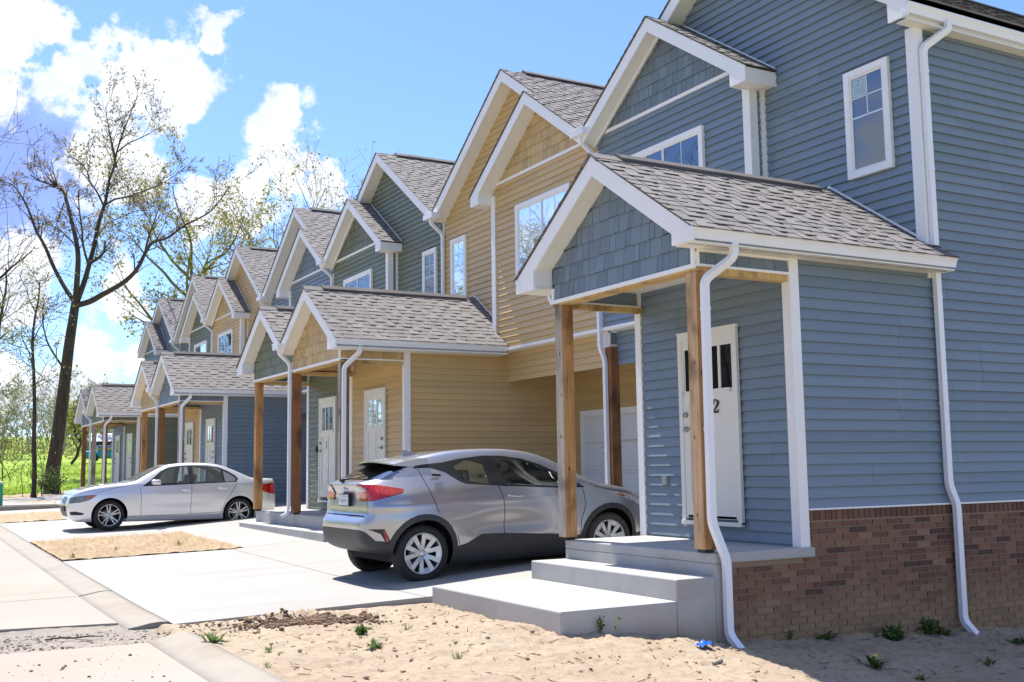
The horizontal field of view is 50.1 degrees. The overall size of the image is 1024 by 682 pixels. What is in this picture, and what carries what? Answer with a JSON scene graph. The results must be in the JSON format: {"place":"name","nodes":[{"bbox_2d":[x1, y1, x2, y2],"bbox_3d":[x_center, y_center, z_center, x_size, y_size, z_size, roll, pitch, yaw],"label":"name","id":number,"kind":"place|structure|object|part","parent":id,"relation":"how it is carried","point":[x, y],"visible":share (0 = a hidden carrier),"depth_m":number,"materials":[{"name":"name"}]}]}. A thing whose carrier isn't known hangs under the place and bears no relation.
{"place":"outdoors","nodes":[
{"label":"outdoors","id":0,"kind":"place"},
{"bbox_2d":[0,482,4,505],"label":"utility box","id":1,"kind":"object","parent":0,"point":[1,493],"visible":0.99,"depth_m":32.81,"materials":[{"name":"teal paint"}]},
{"bbox_2d":[3,499,57,504],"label":"pavement","id":2,"kind":"structure","parent":0,"point":[11,501],"depth_m":36.95,"materials":[{"name":"concrete"}]},
{"bbox_2d":[3,490,68,498],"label":"dirt strip","id":3,"kind":"object","parent":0,"point":[14,496],"visible":0.06,"depth_m":47.25,"materials":[{"name":"soil"}]},
{"bbox_2d":[0,249,86,497],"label":"sapling","id":4,"kind":"object","parent":3,"relation":"on","point":[33,477],"visible":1,"depth_m":43.97,"materials":[{"name":"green plant"}]},
{"bbox_2d":[28,464,73,493],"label":"shrub","id":5,"kind":"object","parent":3,"relation":"on","point":[53,479],"visible":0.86,"depth_m":45.97,"materials":[{"name":"green plant"}]},
{"bbox_2d":[0,63,265,493],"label":"bare tree","id":6,"kind":"object","parent":3,"relation":"on","point":[56,445],"visible":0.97,"depth_m":47.82,"materials":[{"name":"brown plant"}]},
{"bbox_2d":[0,437,111,496],"bbox_3d":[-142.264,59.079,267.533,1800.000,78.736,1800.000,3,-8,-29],"label":"meadow ground","id":7,"kind":"structure","parent":0,"point":[23,460],"depth_m":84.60,"materials":[{"name":"green plant"}]},
{"bbox_2d":[0,404,41,480],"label":"shrub","id":8,"kind":"object","parent":7,"relation":"on","point":[4,448],"visible":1,"depth_m":42.42,"materials":[{"name":"green plant"}]},
{"bbox_2d":[0,89,87,339],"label":"bare tree","id":9,"kind":"object","parent":7,"relation":"on","point":[5,273],"visible":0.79,"depth_m":52.42,"materials":[{"name":"brown plant"}]},
{"bbox_2d":[0,358,122,461],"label":"woodland","id":10,"kind":"object","parent":7,"relation":"on","point":[38,414],"depth_m":107.42,"materials":[{"name":"green plant"}]},
{"bbox_2d":[52,374,111,464],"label":"tree","id":11,"kind":"object","parent":7,"relation":"on","point":[74,428],"visible":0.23,"depth_m":61.90,"materials":[{"name":"green plant"}]},
{"bbox_2d":[81,445,111,460],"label":"parked car","id":12,"kind":"object","parent":7,"relation":"on","point":[99,451],"visible":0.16,"depth_m":87.09,"materials":[{"name":"teal paint"}]},
{"bbox_2d":[86,433,111,450],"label":"shed","id":13,"kind":"structure","parent":7,"relation":"on","point":[99,440],"depth_m":99.97,"materials":[{"name":"white plastic"}]},
{"bbox_2d":[74,298,184,486],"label":"townhouse","id":14,"kind":"structure","parent":7,"relation":"on","point":[158,332],"depth_m":41.81,"materials":[{"name":"blue"}]},
{"bbox_2d":[114,435,120,481],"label":"door","id":15,"kind":"structure","parent":14,"relation":"in","point":[117,438],"depth_m":40.03,"materials":[{"name":"paint"}]},
{"bbox_2d":[82,275,224,485],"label":"townhouse","id":16,"kind":"structure","parent":7,"relation":"on","point":[108,404],"depth_m":37.50,"materials":[{"name":"green"}]},
{"bbox_2d":[126,433,132,478],"bbox_3d":[-13.305,4.196,38.010,0.078,1.972,0.943,3,-8,-29],"label":"door","id":17,"kind":"structure","parent":16,"relation":"in","point":[129,436],"depth_m":38.00,"materials":[{"name":"paint"}]},
{"bbox_2d":[194,340,207,351],"bbox_3d":[-10.467,0.652,36.791,0.048,1.195,1.680,3,-8,-29],"label":"window","id":18,"kind":"structure","parent":16,"relation":"in","point":[202,346],"depth_m":36.71,"materials":[{"name":"clear glass"}]},
{"bbox_2d":[49,114,297,338],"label":"budding tree","id":19,"kind":"object","parent":7,"relation":"on","point":[206,267],"visible":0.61,"depth_m":65.57,"materials":[{"name":"green plant"}]},
{"bbox_2d":[130,246,277,481],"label":"townhouse","id":20,"kind":"structure","parent":7,"relation":"on","point":[232,309],"depth_m":32.65,"materials":[{"name":"yellow"}]},
{"bbox_2d":[184,422,193,474],"bbox_3d":[-8.981,3.250,30.369,0.078,1.972,0.943,3,-8,-29],"label":"door","id":21,"kind":"structure","parent":20,"relation":"in","point":[189,427],"depth_m":30.42,"materials":[{"name":"paint"}]},
{"bbox_2d":[218,329,233,352],"bbox_3d":[-8.909,0.311,34.038,0.048,1.195,1.680,3,-8,-29],"label":"window","id":22,"kind":"structure","parent":20,"relation":"in","point":[225,339],"depth_m":33.97,"materials":[{"name":"clear glass"}]},
{"bbox_2d":[145,207,341,502],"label":"townhouse","id":23,"kind":"structure","parent":7,"relation":"on","point":[216,389],"depth_m":27.88,"materials":[{"name":"blue"}]},
{"bbox_2d":[205,418,215,475],"bbox_3d":[-7.830,2.999,28.335,0.078,1.972,0.943,3,-8,-29],"label":"door","id":24,"kind":"structure","parent":23,"relation":"in","point":[210,433],"depth_m":28.38,"materials":[{"name":"paint"}]},
{"bbox_2d":[146,125,358,295],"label":"budding tree","id":25,"kind":"object","parent":7,"relation":"on","point":[260,233],"visible":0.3,"depth_m":69.53,"materials":[{"name":"green plant"}]},
{"bbox_2d":[222,136,397,245],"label":"budding tree","id":26,"kind":"object","parent":7,"relation":"on","point":[298,167],"visible":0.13,"depth_m":69.52,"materials":[{"name":"green plant"}]},
{"bbox_2d":[236,152,454,532],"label":"townhouse","id":27,"kind":"structure","parent":7,"relation":"on","point":[384,236],"depth_m":22.08,"materials":[{"name":"green"}]},
{"bbox_2d":[317,396,336,502],"bbox_3d":[-3.506,2.053,20.694,0.078,1.972,0.943,3,-8,-29],"label":"door","id":28,"kind":"structure","parent":27,"relation":"in","point":[327,438],"depth_m":20.72,"materials":[{"name":"paint"}]},
{"bbox_2d":[343,268,372,288],"bbox_3d":[-3.434,-0.886,24.362,0.048,1.195,1.680,3,-8,-29],"label":"window","id":29,"kind":"structure","parent":27,"relation":"in","point":[364,279],"depth_m":24.19,"materials":[{"name":"clear glass"}]},
{"bbox_2d":[422,247,437,292],"bbox_3d":[-1.615,-1.202,21.542,0.048,1.204,0.620,3,-8,-29],"label":"window","id":30,"kind":"structure","parent":27,"relation":"in","point":[429,257],"depth_m":21.54,"materials":[{"name":"glass"}]},
{"bbox_2d":[272,69,638,541],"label":"townhouse","id":31,"kind":"structure","parent":7,"relation":"on","point":[466,359],"depth_m":18.34,"materials":[{"name":"yellow"}]},
{"bbox_2d":[364,387,386,460],"bbox_3d":[-2.355,1.802,18.659,0.078,1.972,0.943,3,-8,-29],"label":"door","id":32,"kind":"structure","parent":31,"relation":"in","point":[374,399],"depth_m":18.70,"materials":[{"name":"paint"}]},
{"bbox_2d":[450,234,467,296],"bbox_3d":[-0.993,-1.338,20.443,0.048,1.204,0.620,3,-8,-29],"label":"window","id":33,"kind":"structure","parent":31,"relation":"in","point":[458,246],"depth_m":20.44,"materials":[{"name":"glass"}]},
{"bbox_2d":[515,182,570,275],"bbox_3d":[0.483,-1.743,17.440,0.048,1.195,1.680,3,-8,-29],"label":"window","id":34,"kind":"structure","parent":31,"relation":"in","point":[532,216],"depth_m":17.73,"materials":[{"name":"clear glass"}]},
{"bbox_2d":[580,406,638,494],"bbox_3d":[1.790,2.079,17.764,0.035,2.000,2.400,3,-8,-29],"label":"garage door","id":35,"kind":"structure","parent":31,"relation":"in","point":[592,429],"depth_m":18.28,"materials":[{"name":"paint"}]},
{"bbox_2d":[432,0,1023,647],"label":"townhouse","id":36,"kind":"structure","parent":7,"relation":"on","point":[778,246],"depth_m":11.03,"materials":[{"name":"blue"}]},
{"bbox_2d":[630,125,705,166],"bbox_3d":[2.041,-2.083,14.687,0.048,1.195,1.680,3,-8,-29],"label":"window","id":37,"kind":"structure","parent":36,"relation":"in","point":[688,147],"depth_m":14.36,"materials":[{"name":"clear glass"}]},
{"bbox_2d":[676,323,744,526],"bbox_3d":[1.968,0.856,11.018,0.078,1.972,0.943,3,-8,-29],"label":"door","id":38,"kind":"structure","parent":36,"relation":"in","point":[724,339],"depth_m":10.86,"materials":[{"name":"paint"}]},
{"bbox_2d":[843,56,895,180],"bbox_3d":[3.860,-2.400,11.867,0.048,1.204,0.620,3,-8,-29],"label":"window","id":39,"kind":"structure","parent":36,"relation":"in","point":[870,149],"depth_m":11.85,"materials":[{"name":"glass"}]},
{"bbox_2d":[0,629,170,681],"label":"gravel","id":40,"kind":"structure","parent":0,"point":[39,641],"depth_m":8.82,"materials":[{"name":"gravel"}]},
{"bbox_2d":[0,540,207,681],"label":"street","id":41,"kind":"structure","parent":0,"point":[27,581],"depth_m":8.36,"materials":[{"name":"concrete"}]},
{"bbox_2d":[0,494,565,624],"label":"driveway","id":42,"kind":"structure","parent":0,"point":[205,598],"depth_m":12.93,"materials":[{"name":"concrete"}]},
{"bbox_2d":[0,511,63,522],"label":"straw strip","id":43,"kind":"object","parent":42,"relation":"on","point":[27,515],"visible":0.48,"depth_m":27.19,"materials":[{"name":"plant"}]},
{"bbox_2d":[31,531,239,559],"bbox_3d":[-6.314,3.345,18.076,2.580,0.133,4.270,3,-8,-29],"label":"straw strip","id":44,"kind":"object","parent":42,"relation":"on","point":[123,544],"visible":0.81,"depth_m":17.64,"materials":[{"name":"plant"}]},
{"bbox_2d":[0,499,235,557],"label":"straw","id":45,"kind":"object","parent":44,"relation":"on","point":[163,538],"visible":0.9,"depth_m":18.20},
{"bbox_2d":[60,462,274,529],"bbox_3d":[-7.194,3.233,23.041,4.221,1.354,1.907,3,-8,-29],"label":"parked car","id":46,"kind":"object","parent":42,"relation":"on","point":[222,492],"visible":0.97,"depth_m":22.33,"materials":[{"name":"silver metal"}]},
{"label":"side window","id":47,"kind":"part","parent":46,"relation":"part of","materials":[{"name":"grey glass"}]},
{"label":"side window","id":48,"kind":"part","parent":46,"relation":"part of","materials":[{"name":"grey glass"}]},
{"bbox_2d":[322,449,639,581],"bbox_3d":[-0.239,2.030,13.200,3.872,1.446,1.835,3,-8,-29],"label":"parked car","id":49,"kind":"object","parent":42,"relation":"on","point":[419,516],"visible":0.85,"depth_m":12.31,"materials":[{"name":"silver metal"}]},
{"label":"rear window","id":50,"kind":"part","parent":49,"relation":"part of","materials":[{"name":"black glass"}]},
{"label":"side window","id":51,"kind":"part","parent":49,"relation":"part of","materials":[{"name":"glass"}]},
{"bbox_2d":[0,0,1023,437],"label":"sky","id":52,"kind":"structure","parent":0,"point":[411,77],"materials":[{"name":"blue"}]},
{"bbox_2d":[154,603,1023,681],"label":"bare ground","id":53,"kind":"structure","parent":0,"point":[326,660],"depth_m":8.38,"materials":[{"name":"soil"}]},
{"bbox_2d":[200,631,227,642],"bbox_3d":[-2.274,2.248,8.338,0.211,0.086,0.238,-1,-7,3],"label":"weed","id":54,"kind":"object","parent":53,"relation":"on","point":[211,637],"visible":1,"depth_m":8.31,"materials":[{"name":"green plant"}]},
{"bbox_2d":[264,645,276,652],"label":"weed","id":55,"kind":"object","parent":53,"relation":"on","point":[270,648],"visible":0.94,"depth_m":7.96,"materials":[{"name":"green plant"}]},
{"bbox_2d":[353,624,371,634],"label":"weed","id":56,"kind":"object","parent":53,"relation":"on","point":[362,629],"visible":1,"depth_m":8.72,"materials":[{"name":"green plant"}]},
{"bbox_2d":[366,637,382,648],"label":"weed","id":57,"kind":"object","parent":53,"relation":"on","point":[373,641],"visible":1,"depth_m":8.04,"materials":[{"name":"green plant"}]},
{"bbox_2d":[450,650,464,658],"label":"weed","id":58,"kind":"object","parent":53,"relation":"on","point":[457,655],"visible":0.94,"depth_m":7.65,"materials":[{"name":"green plant"}]},
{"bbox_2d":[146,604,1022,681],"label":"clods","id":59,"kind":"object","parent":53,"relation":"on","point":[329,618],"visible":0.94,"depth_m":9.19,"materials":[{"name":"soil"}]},
{"bbox_2d":[597,616,621,634],"bbox_3d":[0.773,2.214,8.663,0.204,0.193,0.130,-3,-7,15],"label":"weed","id":60,"kind":"object","parent":53,"relation":"on","point":[600,622],"visible":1,"depth_m":8.65,"materials":[{"name":"green plant"}]},
{"bbox_2d":[694,640,714,646],"bbox_3d":[1.517,2.367,8.600,0.154,0.051,0.100,3,-8,-29],"label":"plastic scrap","id":61,"kind":"object","parent":53,"relation":"on","point":[702,643],"visible":1,"depth_m":8.58,"materials":[{"name":"blue plastic"}]},
{"bbox_2d":[712,658,722,664],"bbox_3d":[1.523,2.355,8.068,0.041,0.035,0.174,-5,-8,33],"label":"stick","id":62,"kind":"object","parent":53,"relation":"on","point":[717,661],"visible":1,"depth_m":8.03,"materials":[{"name":"white wood"}]},
{"bbox_2d":[782,630,793,639],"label":"weed","id":63,"kind":"object","parent":53,"relation":"on","point":[790,635],"visible":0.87,"depth_m":9.69,"materials":[{"name":"green plant"}]},
{"bbox_2d":[815,630,840,639],"bbox_3d":[2.848,2.644,9.915,0.279,0.112,0.294,-2,-7,6],"label":"weed","id":64,"kind":"object","parent":53,"relation":"on","point":[828,636],"visible":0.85,"depth_m":9.86,"materials":[{"name":"green plant"}]},
{"bbox_2d":[851,654,889,668],"bbox_3d":[2.930,2.590,8.896,0.286,0.112,0.344,3,-8,-29],"label":"weed","id":65,"kind":"object","parent":53,"relation":"on","point":[873,662],"visible":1,"depth_m":8.85,"materials":[{"name":"green plant"}]},
{"bbox_2d":[874,622,910,640],"bbox_3d":[3.481,2.668,10.067,0.319,0.174,0.251,0,-7,-10],"label":"weed","id":66,"kind":"object","parent":53,"relation":"on","point":[893,633],"visible":0.99,"depth_m":10.03,"materials":[{"name":"green plant"}]},
{"bbox_2d":[913,673,932,679],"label":"weed","id":67,"kind":"object","parent":53,"relation":"on","point":[922,677],"visible":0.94,"depth_m":8.65,"materials":[{"name":"green plant"}]},
{"bbox_2d":[917,616,939,634],"bbox_3d":[3.974,2.750,10.572,0.312,0.198,0.328,-3,-7,21],"label":"weed","id":68,"kind":"object","parent":53,"relation":"on","point":[928,627],"visible":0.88,"depth_m":10.52,"materials":[{"name":"green plant"}]},
{"bbox_2d":[935,626,957,635],"bbox_3d":[4.137,2.806,10.649,0.320,0.093,0.325,3,-8,-29],"label":"weed","id":69,"kind":"object","parent":53,"relation":"on","point":[947,632],"visible":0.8,"depth_m":10.59,"materials":[{"name":"green plant"}]},
{"bbox_2d":[975,656,996,665],"bbox_3d":[3.989,2.704,9.251,0.175,0.071,0.252,-5,-8,31],"label":"weed","id":70,"kind":"object","parent":53,"relation":"on","point":[987,661],"visible":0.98,"depth_m":9.24,"materials":[{"name":"green plant"}]},
{"bbox_2d":[1006,636,1023,644],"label":"weed","id":71,"kind":"object","parent":53,"relation":"on","point":[1021,641],"visible":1,"depth_m":10.32,"materials":[{"name":"green plant"}]},
{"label":"road bed","id":72,"kind":"structure","parent":0,"visible":0},
{"bbox_2d":[0,505,59,510],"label":"kerb","id":73,"kind":"structure","parent":72,"relation":"on","point":[10,508],"depth_m":31.69,"materials":[{"name":"concrete"}]},
{"bbox_2d":[0,526,110,596],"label":"kerb","id":74,"kind":"structure","parent":72,"relation":"on","point":[76,582],"depth_m":14.82,"materials":[{"name":"concrete"}]},
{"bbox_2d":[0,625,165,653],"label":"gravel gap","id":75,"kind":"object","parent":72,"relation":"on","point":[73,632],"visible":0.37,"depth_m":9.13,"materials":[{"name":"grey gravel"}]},
{"bbox_2d":[45,635,103,639],"bbox_3d":[-3.572,2.420,8.940,0.449,0.027,0.040,1,-7,-18],"label":"stick","id":76,"kind":"object","parent":75,"relation":"on","point":[73,637],"visible":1,"depth_m":8.94,"materials":[{"name":"grey wood"}]},
{"bbox_2d":[80,591,167,629],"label":"kerb","id":77,"kind":"structure","parent":72,"relation":"on","point":[123,613],"depth_m":10.37,"materials":[{"name":"concrete"}]},
{"bbox_2d":[148,632,286,681],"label":"kerb","id":78,"kind":"structure","parent":72,"relation":"on","point":[209,662],"depth_m":7.57,"materials":[{"name":"concrete"}]}
]}

